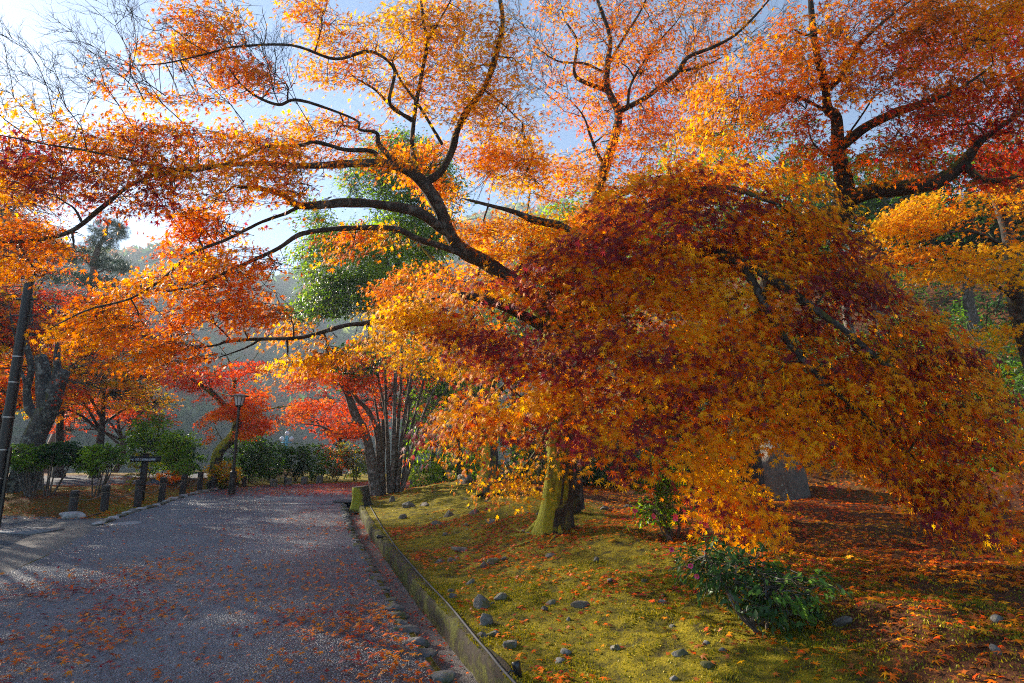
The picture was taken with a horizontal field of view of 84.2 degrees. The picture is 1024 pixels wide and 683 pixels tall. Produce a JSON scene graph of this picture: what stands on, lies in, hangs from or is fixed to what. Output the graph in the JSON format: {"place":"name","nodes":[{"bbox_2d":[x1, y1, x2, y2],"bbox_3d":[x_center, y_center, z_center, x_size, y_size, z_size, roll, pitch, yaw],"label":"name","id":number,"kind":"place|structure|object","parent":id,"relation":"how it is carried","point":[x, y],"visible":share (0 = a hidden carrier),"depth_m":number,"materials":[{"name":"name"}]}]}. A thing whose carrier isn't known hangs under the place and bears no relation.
{"place":"outdoors","nodes":[
{"label":"outdoors","id":0,"kind":"place"},
{"bbox_2d":[0,482,432,682],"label":"path","id":1,"kind":"structure","parent":0,"point":[148,536],"depth_m":5.77,"materials":[{"name":"gravel"}]},
{"bbox_2d":[0,500,440,682],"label":"fallen leaves on path","id":2,"kind":"object","parent":1,"relation":"on","point":[358,656],"visible":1,"depth_m":5.08,"materials":[{"name":"orange plant"}]},
{"bbox_2d":[197,479,542,497],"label":"ground","id":3,"kind":"structure","parent":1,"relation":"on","point":[328,487],"depth_m":18.85,"materials":[{"name":"red plant"}]},
{"bbox_2d":[437,347,518,481],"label":"young tree","id":4,"kind":"object","parent":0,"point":[476,392],"visible":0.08,"depth_m":21.38,"materials":[{"name":"orange plant"}]},
{"bbox_2d":[4,207,967,473],"bbox_3d":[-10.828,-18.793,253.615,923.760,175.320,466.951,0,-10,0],"label":"hills","id":5,"kind":"structure","parent":0,"point":[206,399],"depth_m":177.32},
{"bbox_2d":[0,200,709,473],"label":"woods","id":6,"kind":"object","parent":5,"relation":"on","point":[188,414],"visible":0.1,"depth_m":202.90,"materials":[{"name":"grey plant"}]},
{"bbox_2d":[0,236,1023,682],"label":"ground","id":7,"kind":"structure","parent":0,"point":[622,542],"depth_m":5.47,"materials":[{"name":"plant"}]},
{"bbox_2d":[0,279,38,526],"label":"utility pole","id":8,"kind":"object","parent":7,"relation":"on","point":[12,392],"visible":0.98,"depth_m":9.77,"materials":[{"name":"wood"}]},
{"bbox_2d":[0,260,53,319],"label":"maple tree","id":9,"kind":"object","parent":7,"relation":"on","point":[4,294],"visible":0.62,"depth_m":12.21,"materials":[{"name":"orange plant"}]},
{"bbox_2d":[0,526,64,534],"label":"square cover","id":10,"kind":"object","parent":7,"relation":"on","point":[25,530],"visible":1,"depth_m":10.14,"materials":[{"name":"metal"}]},
{"bbox_2d":[0,164,89,294],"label":"maple tree","id":11,"kind":"object","parent":7,"relation":"on","point":[39,215],"visible":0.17,"depth_m":21.69,"materials":[{"name":"orange plant"}]},
{"bbox_2d":[0,363,91,429],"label":"maple tree","id":12,"kind":"object","parent":7,"relation":"on","point":[3,387],"visible":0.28,"depth_m":20.46,"materials":[{"name":"orange plant"}]},
{"bbox_2d":[0,193,92,360],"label":"maple tree","id":13,"kind":"object","parent":7,"relation":"on","point":[7,321],"visible":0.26,"depth_m":16.16,"materials":[{"name":"orange plant"}]},
{"bbox_2d":[10,440,82,496],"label":"clipped shrub","id":14,"kind":"object","parent":7,"relation":"on","point":[26,458],"visible":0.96,"depth_m":13.94,"materials":[{"name":"green plant"}]},
{"bbox_2d":[0,125,98,305],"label":"maple tree","id":15,"kind":"object","parent":7,"relation":"on","point":[11,211],"visible":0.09,"depth_m":26.38,"materials":[{"name":"orange plant"}]},
{"bbox_2d":[0,518,104,572],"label":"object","id":16,"kind":"object","parent":7,"relation":"on","point":[24,551],"visible":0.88,"depth_m":8.99,"materials":[{"name":"grey concrete"}]},
{"bbox_2d":[0,273,109,360],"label":"maple tree","id":17,"kind":"object","parent":7,"relation":"on","point":[11,339],"visible":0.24,"depth_m":19.26,"materials":[{"name":"orange plant"}]},
{"bbox_2d":[0,253,129,492],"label":"pollarded tree","id":18,"kind":"object","parent":7,"relation":"on","point":[50,388],"visible":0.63,"depth_m":14.92,"materials":[{"name":"grey plant"}]},
{"bbox_2d":[59,511,85,518],"bbox_3d":[-9.260,3.680,11.950,0.496,0.185,0.308,7,-12,-33],"label":"white rock","id":19,"kind":"object","parent":7,"relation":"on","point":[71,514],"visible":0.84,"depth_m":11.86,"materials":[{"name":"stone"}]},
{"bbox_2d":[68,490,79,511],"bbox_3d":[-9.555,3.563,12.335,0.175,0.627,0.175,0,-10,0],"label":"rope bollard","id":20,"kind":"object","parent":7,"relation":"on","point":[73,504],"visible":0.82,"depth_m":12.30,"materials":[{"name":"stone"}]},
{"bbox_2d":[0,307,163,475],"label":"maple tree","id":21,"kind":"object","parent":7,"relation":"on","point":[66,363],"visible":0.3,"depth_m":22.23,"materials":[{"name":"orange plant"}]},
{"bbox_2d":[0,280,180,477],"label":"maple tree","id":22,"kind":"object","parent":7,"relation":"on","point":[59,437],"visible":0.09,"depth_m":24.18,"materials":[{"name":"orange plant"}]},
{"bbox_2d":[41,214,154,473],"bbox_3d":[-26.221,1.320,36.157,7.407,18.994,5.611,0,-10,0],"label":"pine tree","id":23,"kind":"object","parent":7,"relation":"on","point":[96,262],"visible":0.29,"depth_m":36.10,"materials":[{"name":"green plant"}]},
{"bbox_2d":[69,441,128,496],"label":"clipped shrub","id":24,"kind":"object","parent":7,"relation":"on","point":[87,460],"visible":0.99,"depth_m":14.19,"materials":[{"name":"green plant"}]},
{"bbox_2d":[15,348,185,478],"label":"maple tree","id":25,"kind":"object","parent":7,"relation":"on","point":[100,429],"visible":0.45,"depth_m":23.34,"materials":[{"name":"orange plant"}]},
{"bbox_2d":[100,485,110,511],"bbox_3d":[-9.374,3.656,13.040,0.164,0.690,0.213,5,-11,-27],"label":"rope bollard","id":26,"kind":"object","parent":7,"relation":"on","point":[104,504],"visible":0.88,"depth_m":12.99,"materials":[{"name":"stone"}]},
{"bbox_2d":[49,388,182,472],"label":"maple tree","id":27,"kind":"object","parent":7,"relation":"on","point":[122,416],"visible":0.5,"depth_m":28.97,"materials":[{"name":"red plant"}]},
{"bbox_2d":[2,476,262,518],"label":"fallen leaves by bollards","id":28,"kind":"object","parent":7,"relation":"on","point":[109,514],"visible":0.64,"depth_m":14.66,"materials":[{"name":"orange plant"}]},
{"bbox_2d":[133,480,142,506],"bbox_3d":[-9.274,3.812,14.049,0.208,0.752,0.164,-7,-12,36],"label":"rope bollard","id":29,"kind":"object","parent":7,"relation":"on","point":[138,496],"visible":0.88,"depth_m":14.00,"materials":[{"name":"brown wood"}]},
{"bbox_2d":[69,477,244,500],"bbox_3d":[-9.685,4.146,16.345,0.751,0.279,8.291,1,-10,-3],"label":"rope","id":30,"kind":"object","parent":29,"relation":"attached to","point":[144,491],"visible":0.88,"depth_m":14.27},
{"bbox_2d":[125,450,162,490],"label":"leggy shrub","id":31,"kind":"object","parent":7,"relation":"on","point":[138,475],"visible":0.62,"depth_m":15.39,"materials":[{"name":"green plant"}]},
{"bbox_2d":[130,453,161,500],"bbox_3d":[-9.849,3.650,15.196,0.825,1.272,0.177,0,-10,0],"label":"signpost","id":32,"kind":"object","parent":7,"relation":"on","point":[145,458],"visible":1,"depth_m":15.21,"materials":[{"name":"brown wood"}]},
{"bbox_2d":[114,410,194,477],"bbox_3d":[-12.750,3.763,20.420,2.643,2.558,2.116,0,-10,0],"label":"round shrub","id":33,"kind":"object","parent":7,"relation":"on","point":[140,432],"visible":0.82,"depth_m":20.20,"materials":[{"name":"green plant"}]},
{"bbox_2d":[158,477,166,501],"bbox_3d":[-9.423,4.036,15.257,0.166,0.750,0.170,0,-10,0],"label":"rope bollard","id":34,"kind":"object","parent":7,"relation":"on","point":[162,493],"visible":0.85,"depth_m":15.21,"materials":[{"name":"stone"}]},
{"bbox_2d":[156,470,180,485],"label":"yellow shrub","id":35,"kind":"object","parent":7,"relation":"on","point":[176,478],"visible":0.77,"depth_m":18.63,"materials":[{"name":"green plant"}]},
{"bbox_2d":[147,429,210,474],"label":"round shrub","id":36,"kind":"object","parent":7,"relation":"on","point":[197,457],"visible":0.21,"depth_m":21.30,"materials":[{"name":"green plant"}]},
{"bbox_2d":[179,474,187,494],"bbox_3d":[-9.768,4.322,16.820,0.166,0.729,0.191,0,-10,0],"label":"rope bollard","id":37,"kind":"object","parent":7,"relation":"on","point":[183,485],"visible":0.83,"depth_m":16.78,"materials":[{"name":"brown wood"}]},
{"bbox_2d":[169,458,201,486],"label":"leggy shrub","id":38,"kind":"object","parent":7,"relation":"on","point":[185,467],"visible":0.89,"depth_m":18.90,"materials":[{"name":"green plant"}]},
{"bbox_2d":[202,460,243,488],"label":"yellow shrub","id":39,"kind":"object","parent":7,"relation":"on","point":[225,475],"visible":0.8,"depth_m":19.33,"materials":[{"name":"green plant"}]},
{"bbox_2d":[141,346,335,488],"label":"maple tree","id":40,"kind":"object","parent":7,"relation":"on","point":[253,419],"visible":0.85,"depth_m":18.76,"materials":[{"name":"red plant"}]},
{"bbox_2d":[228,394,248,494],"bbox_3d":[-8.586,3.215,17.598,0.556,3.180,0.556,0,-10,0],"label":"street lamp","id":41,"kind":"object","parent":7,"relation":"on","point":[239,399],"visible":0.94,"depth_m":17.57,"materials":[{"name":"brown metal"}]},
{"bbox_2d":[216,432,286,483],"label":"round shrub","id":42,"kind":"object","parent":7,"relation":"on","point":[254,466],"visible":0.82,"depth_m":20.95,"materials":[{"name":"green plant"}]},
{"bbox_2d":[251,440,293,480],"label":"hedge bush","id":43,"kind":"object","parent":7,"relation":"on","point":[278,454],"visible":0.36,"depth_m":22.55,"materials":[{"name":"green plant"}]},
{"bbox_2d":[275,442,315,481],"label":"hedge bush","id":44,"kind":"object","parent":7,"relation":"on","point":[297,469],"visible":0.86,"depth_m":22.66,"materials":[{"name":"green plant"}]},
{"bbox_2d":[296,443,334,480],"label":"hedge bush","id":45,"kind":"object","parent":7,"relation":"on","point":[316,468],"visible":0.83,"depth_m":22.93,"materials":[{"name":"green plant"}]},
{"bbox_2d":[315,441,356,480],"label":"hedge bush","id":46,"kind":"object","parent":7,"relation":"on","point":[337,456],"visible":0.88,"depth_m":23.27,"materials":[{"name":"green plant"}]},
{"bbox_2d":[291,403,391,475],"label":"maple tree","id":47,"kind":"object","parent":7,"relation":"on","point":[324,421],"visible":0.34,"depth_m":26.84,"materials":[{"name":"red plant"}]},
{"bbox_2d":[335,440,366,480],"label":"hedge bush","id":48,"kind":"object","parent":7,"relation":"on","point":[355,470],"visible":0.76,"depth_m":23.57,"materials":[{"name":"green plant"}]},
{"bbox_2d":[348,485,372,512],"bbox_3d":[-3.632,3.814,13.731,0.579,0.623,0.534,-2,-10,14],"label":"tree stump","id":49,"kind":"object","parent":7,"relation":"on","point":[360,495],"visible":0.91,"depth_m":13.58,"materials":[{"name":"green plant"}]},
{"bbox_2d":[273,339,451,495],"bbox_3d":[-4.259,2.064,16.607,3.644,4.808,5.302,-10,-14,44],"label":"maple tree","id":50,"kind":"object","parent":7,"relation":"on","point":[358,428],"visible":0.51,"depth_m":15.92,"materials":[{"name":"red plant"}]},
{"bbox_2d":[298,341,440,457],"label":"maple tree","id":51,"kind":"object","parent":7,"relation":"on","point":[379,401],"visible":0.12,"depth_m":25.81,"materials":[{"name":"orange plant"}]},
{"bbox_2d":[279,120,476,493],"bbox_3d":[-3.916,-1.115,16.519,5.972,10.917,5.383,0,-10,0],"label":"evergreen tree","id":52,"kind":"object","parent":7,"relation":"on","point":[326,299],"visible":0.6,"depth_m":15.69,"materials":[{"name":"green plant"}]},
{"bbox_2d":[384,603,404,611],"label":"edging stone","id":53,"kind":"object","parent":7,"relation":"on","point":[396,607],"visible":0.7,"depth_m":5.46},
{"bbox_2d":[384,612,408,619],"bbox_3d":[-1.064,2.557,5.253,0.218,0.097,0.111,7,-12,-35],"label":"edging stone","id":54,"kind":"object","parent":7,"relation":"on","point":[401,615],"visible":0.63,"depth_m":5.23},
{"bbox_2d":[392,624,420,634],"bbox_3d":[-0.893,2.490,4.858,0.248,0.111,0.123,6,-12,-31],"label":"edging stone","id":55,"kind":"object","parent":7,"relation":"on","point":[410,628],"visible":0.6,"depth_m":4.84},
{"bbox_2d":[347,505,477,682],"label":"gutter","id":56,"kind":"object","parent":7,"relation":"on","point":[461,675],"visible":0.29,"depth_m":5.63,"materials":[{"name":"concrete"}]},
{"bbox_2d":[349,513,480,682],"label":"fallen leaves in gutter","id":57,"kind":"object","parent":7,"relation":"on","point":[423,618],"visible":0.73,"depth_m":6.29,"materials":[{"name":"red plant"}]},
{"bbox_2d":[402,636,430,647],"bbox_3d":[-0.778,2.446,4.573,0.250,0.114,0.152,-9,-18,15],"label":"edging stone","id":58,"kind":"object","parent":7,"relation":"on","point":[421,641],"visible":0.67,"depth_m":4.54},
{"bbox_2d":[381,332,453,485],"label":"young tree","id":59,"kind":"object","parent":7,"relation":"on","point":[413,392],"visible":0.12,"depth_m":20.55,"materials":[{"name":"green plant"}]},
{"bbox_2d":[408,648,437,657],"bbox_3d":[-0.675,2.401,4.314,0.237,0.110,0.155,7,-6,-15],"label":"edging stone","id":60,"kind":"object","parent":7,"relation":"on","point":[428,652],"visible":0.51,"depth_m":4.30,"materials":[{"name":"stone"}]},
{"bbox_2d":[403,442,454,487],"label":"undergrowth bush","id":61,"kind":"object","parent":7,"relation":"on","point":[431,479],"visible":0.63,"depth_m":18.53,"materials":[{"name":"green plant"}]},
{"bbox_2d":[355,351,510,475],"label":"maple tree","id":62,"kind":"object","parent":7,"relation":"on","point":[391,398],"visible":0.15,"depth_m":24.43,"materials":[{"name":"orange plant"}]},
{"bbox_2d":[358,505,521,682],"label":"retaining wall","id":63,"kind":"structure","parent":7,"relation":"on","point":[478,663],"depth_m":5.06,"materials":[{"name":"concrete"}]},
{"bbox_2d":[367,484,515,682],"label":"cable","id":64,"kind":"object","parent":63,"relation":"on","point":[484,647],"visible":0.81,"depth_m":4.79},
{"bbox_2d":[429,670,455,682],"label":"edging stone","id":65,"kind":"object","parent":7,"relation":"on","point":[444,676],"visible":0.93,"depth_m":3.83,"materials":[{"name":"stone"}]},
{"bbox_2d":[408,325,516,479],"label":"young tree","id":66,"kind":"object","parent":7,"relation":"on","point":[459,463],"visible":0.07,"depth_m":19.44,"materials":[{"name":"green plant"}]},
{"bbox_2d":[430,428,500,482],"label":"undergrowth bush","id":67,"kind":"object","parent":7,"relation":"on","point":[468,466],"visible":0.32,"depth_m":19.52,"materials":[{"name":"green plant"}]},
{"bbox_2d":[457,474,473,483],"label":"litter rock","id":68,"kind":"object","parent":7,"relation":"on","point":[468,479],"visible":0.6,"depth_m":15.59,"materials":[{"name":"stone"}]},
{"bbox_2d":[349,154,611,497],"bbox_3d":[-0.534,-0.271,11.392,5.382,7.001,3.443,0,-10,0],"label":"maple tree","id":69,"kind":"object","parent":7,"relation":"on","point":[388,289],"visible":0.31,"depth_m":10.80,"materials":[{"name":"orange plant"}]},
{"bbox_2d":[473,594,489,608],"bbox_3d":[-0.280,2.439,5.222,0.164,0.202,0.081,-3,-23,0],"label":"bank rock","id":70,"kind":"object","parent":7,"relation":"on","point":[480,601],"visible":0.72,"depth_m":5.22,"materials":[{"name":"stone"}]},
{"bbox_2d":[479,613,492,625],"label":"bank rock","id":71,"kind":"object","parent":7,"relation":"on","point":[486,619],"visible":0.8,"depth_m":4.76,"materials":[{"name":"stone"}]},
{"bbox_2d":[503,640,516,649],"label":"bank rock","id":72,"kind":"object","parent":7,"relation":"on","point":[509,644],"visible":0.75,"depth_m":4.22,"materials":[{"name":"stone"}]},
{"bbox_2d":[0,0,1023,580],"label":"maple tree","id":73,"kind":"object","parent":7,"relation":"on","point":[662,402],"visible":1,"depth_m":5.88,"materials":[{"name":"orange plant"}]},
{"bbox_2d":[497,410,546,483],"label":"undergrowth bush","id":74,"kind":"object","parent":7,"relation":"on","point":[525,458],"visible":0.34,"depth_m":15.22,"materials":[{"name":"green plant"}]},
{"bbox_2d":[462,271,588,478],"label":"broadleaf tree","id":75,"kind":"object","parent":7,"relation":"on","point":[520,336],"visible":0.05,"depth_m":25.04,"materials":[{"name":"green plant"}]},
{"bbox_2d":[570,600,588,608],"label":"bank rock","id":76,"kind":"object","parent":7,"relation":"on","point":[580,604],"visible":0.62,"depth_m":4.94,"materials":[{"name":"stone"}]},
{"bbox_2d":[499,174,660,472],"bbox_3d":[2.975,-0.963,24.910,7.281,13.413,7.512,5,-11,-27],"label":"broadleaf tree","id":77,"kind":"object","parent":7,"relation":"on","point":[561,210],"visible":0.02,"depth_m":25.01,"materials":[{"name":"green plant"}]},
{"bbox_2d":[537,408,641,485],"bbox_3d":[2.034,2.723,14.496,2.936,2.396,1.859,0,-10,0],"label":"undergrowth bush","id":78,"kind":"object","parent":7,"relation":"on","point":[587,477],"visible":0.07,"depth_m":14.30,"materials":[{"name":"green plant"}]},
{"bbox_2d":[372,406,824,500],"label":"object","id":79,"kind":"object","parent":7,"relation":"on","point":[451,487],"visible":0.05,"depth_m":15.23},
{"bbox_2d":[586,423,693,489],"bbox_3d":[3.019,2.770,13.394,2.747,2.167,1.934,0,-10,0],"label":"undergrowth bush","id":80,"kind":"object","parent":7,"relation":"on","point":[601,474],"visible":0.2,"depth_m":13.34,"materials":[{"name":"green plant"}]},
{"bbox_2d":[490,0,808,511],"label":"maple tree","id":81,"kind":"object","parent":7,"relation":"on","point":[601,178],"visible":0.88,"depth_m":8.85,"materials":[{"name":"orange plant"}]},
{"bbox_2d":[561,163,740,394],"bbox_3d":[6.123,-2.311,23.310,7.318,10.637,7.153,-5,-11,28],"label":"broadleaf tree","id":82,"kind":"object","parent":7,"relation":"on","point":[673,318],"visible":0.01,"depth_m":22.73,"materials":[{"name":"green plant"}]},
{"bbox_2d":[624,440,703,540],"bbox_3d":[1.830,1.786,6.831,0.938,1.246,1.027,0,-10,0],"label":"camellia bush","id":83,"kind":"object","parent":7,"relation":"on","point":[668,511],"visible":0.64,"depth_m":6.84,"materials":[{"name":"green plant"}]},
{"bbox_2d":[362,495,1023,682],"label":"moss tufts","id":84,"kind":"object","parent":7,"relation":"on","point":[831,640],"visible":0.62,"depth_m":4.49,"materials":[{"name":"green plant"}]},
{"bbox_2d":[657,404,728,478],"bbox_3d":[4.763,2.539,14.039,3.081,2.202,2.055,0,-10,0],"label":"undergrowth bush","id":85,"kind":"object","parent":7,"relation":"on","point":[700,444],"visible":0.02,"depth_m":13.87,"materials":[{"name":"green plant"}]},
{"bbox_2d":[376,500,1023,682],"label":"fallen leaves on moss","id":86,"kind":"object","parent":7,"relation":"on","point":[649,575],"visible":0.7,"depth_m":5.95,"materials":[{"name":"orange plant"}]},
{"bbox_2d":[469,419,1023,682],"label":"leaf litter","id":87,"kind":"object","parent":7,"relation":"on","point":[885,673],"visible":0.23,"depth_m":6.29,"materials":[{"name":"plant"}]},
{"bbox_2d":[651,100,864,344],"bbox_3d":[10.806,-4.010,25.230,9.258,13.106,9.258,0,-10,0],"label":"broadleaf tree","id":88,"kind":"object","parent":7,"relation":"on","point":[746,158],"visible":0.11,"depth_m":24.48,"materials":[{"name":"orange plant"}]},
{"bbox_2d":[668,534,853,642],"bbox_3d":[1.762,1.786,4.090,1.228,0.758,0.857,-2,-10,12],"label":"camellia bush","id":89,"kind":"object","parent":7,"relation":"on","point":[760,608],"visible":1,"depth_m":3.98,"materials":[{"name":"green plant"}]},
{"bbox_2d":[721,319,847,421],"bbox_3d":[9.244,1.069,18.720,4.770,4.201,3.480,0,-10,0],"label":"undergrowth bush","id":90,"kind":"object","parent":7,"relation":"on","point":[804,370],"visible":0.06,"depth_m":18.40,"materials":[{"name":"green plant"}]},
{"bbox_2d":[760,441,810,501],"bbox_3d":[5.494,3.053,11.528,1.358,2.069,0.939,2,-10,-8],"label":"standing stone","id":91,"kind":"object","parent":7,"relation":"on","point":[792,483],"visible":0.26,"depth_m":11.20,"materials":[{"name":"stone"}]},
{"bbox_2d":[584,238,1023,481],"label":"hillside undergrowth","id":92,"kind":"object","parent":7,"relation":"on","point":[989,304],"visible":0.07,"depth_m":28.74,"materials":[{"name":"green plant"}]},
{"bbox_2d":[632,560,1023,682],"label":"leaf litter","id":93,"kind":"object","parent":7,"relation":"on","point":[960,620],"visible":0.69,"depth_m":3.73,"materials":[{"name":"plant"}]},
{"bbox_2d":[651,0,1023,520],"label":"maple tree","id":94,"kind":"object","parent":7,"relation":"on","point":[924,14],"visible":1,"depth_m":6.46,"materials":[{"name":"orange plant"}]},
{"bbox_2d":[832,616,851,626],"bbox_3d":[2.229,1.897,3.816,0.115,0.091,0.124,9,-13,-41],"label":"bank rock","id":95,"kind":"object","parent":7,"relation":"on","point":[841,621],"visible":0.91,"depth_m":3.79,"materials":[{"name":"stone"}]},
{"bbox_2d":[788,208,937,353],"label":"broadleaf tree","id":96,"kind":"object","parent":7,"relation":"on","point":[843,307],"visible":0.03,"depth_m":26.22,"materials":[{"name":"green plant"}]},
{"bbox_2d":[759,133,1014,389],"bbox_3d":[13.101,-2.570,20.482,8.728,9.124,7.663,0,-10,0],"label":"broadleaf tree","id":97,"kind":"object","parent":7,"relation":"on","point":[820,204],"visible":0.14,"depth_m":19.70,"materials":[{"name":"green plant"}]},
{"bbox_2d":[831,311,976,411],"bbox_3d":[11.427,0.860,16.267,4.492,3.764,2.682,0,-10,0],"label":"undergrowth bush","id":98,"kind":"object","parent":7,"relation":"on","point":[895,320],"visible":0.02,"depth_m":16.33,"materials":[{"name":"green plant"}]},
{"bbox_2d":[830,120,1023,379],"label":"broadleaf tree","id":99,"kind":"object","parent":7,"relation":"on","point":[969,305],"visible":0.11,"depth_m":18.09,"materials":[{"name":"green plant"}]},
{"bbox_2d":[840,118,1023,382],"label":"maple tree","id":100,"kind":"object","parent":7,"relation":"on","point":[1012,289],"visible":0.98,"depth_m":7.85,"materials":[{"name":"orange plant"}]},
{"bbox_2d":[866,9,1023,196],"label":"maple tree","id":101,"kind":"object","parent":7,"relation":"on","point":[1021,165],"visible":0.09,"depth_m":7.99,"materials":[{"name":"red plant"}]},
{"bbox_2d":[910,306,1023,431],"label":"undergrowth bush","id":102,"kind":"object","parent":7,"relation":"on","point":[1007,347],"visible":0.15,"depth_m":13.22,"materials":[{"name":"green plant"}]},
{"bbox_2d":[932,122,1023,268],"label":"broadleaf tree","id":103,"kind":"object","parent":7,"relation":"on","point":[967,235],"visible":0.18,"depth_m":17.64,"materials":[{"name":"green plant"}]},
{"bbox_2d":[979,345,1023,442],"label":"undergrowth bush","id":104,"kind":"object","parent":7,"relation":"on","point":[1018,386],"visible":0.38,"depth_m":11.44,"materials":[{"name":"green plant"}]},
{"bbox_2d":[0,0,1023,278],"label":"sky","id":105,"kind":"structure","parent":0,"point":[13,11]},
{"bbox_2d":[507,660,521,677],"bbox_3d":[0.015,2.149,3.709,0.107,0.109,0.086,0,-10,0],"label":"garden spotlight","id":106,"kind":"object","parent":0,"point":[516,666],"visible":0.94,"depth_m":3.69,"materials":[{"name":"black plastic"}]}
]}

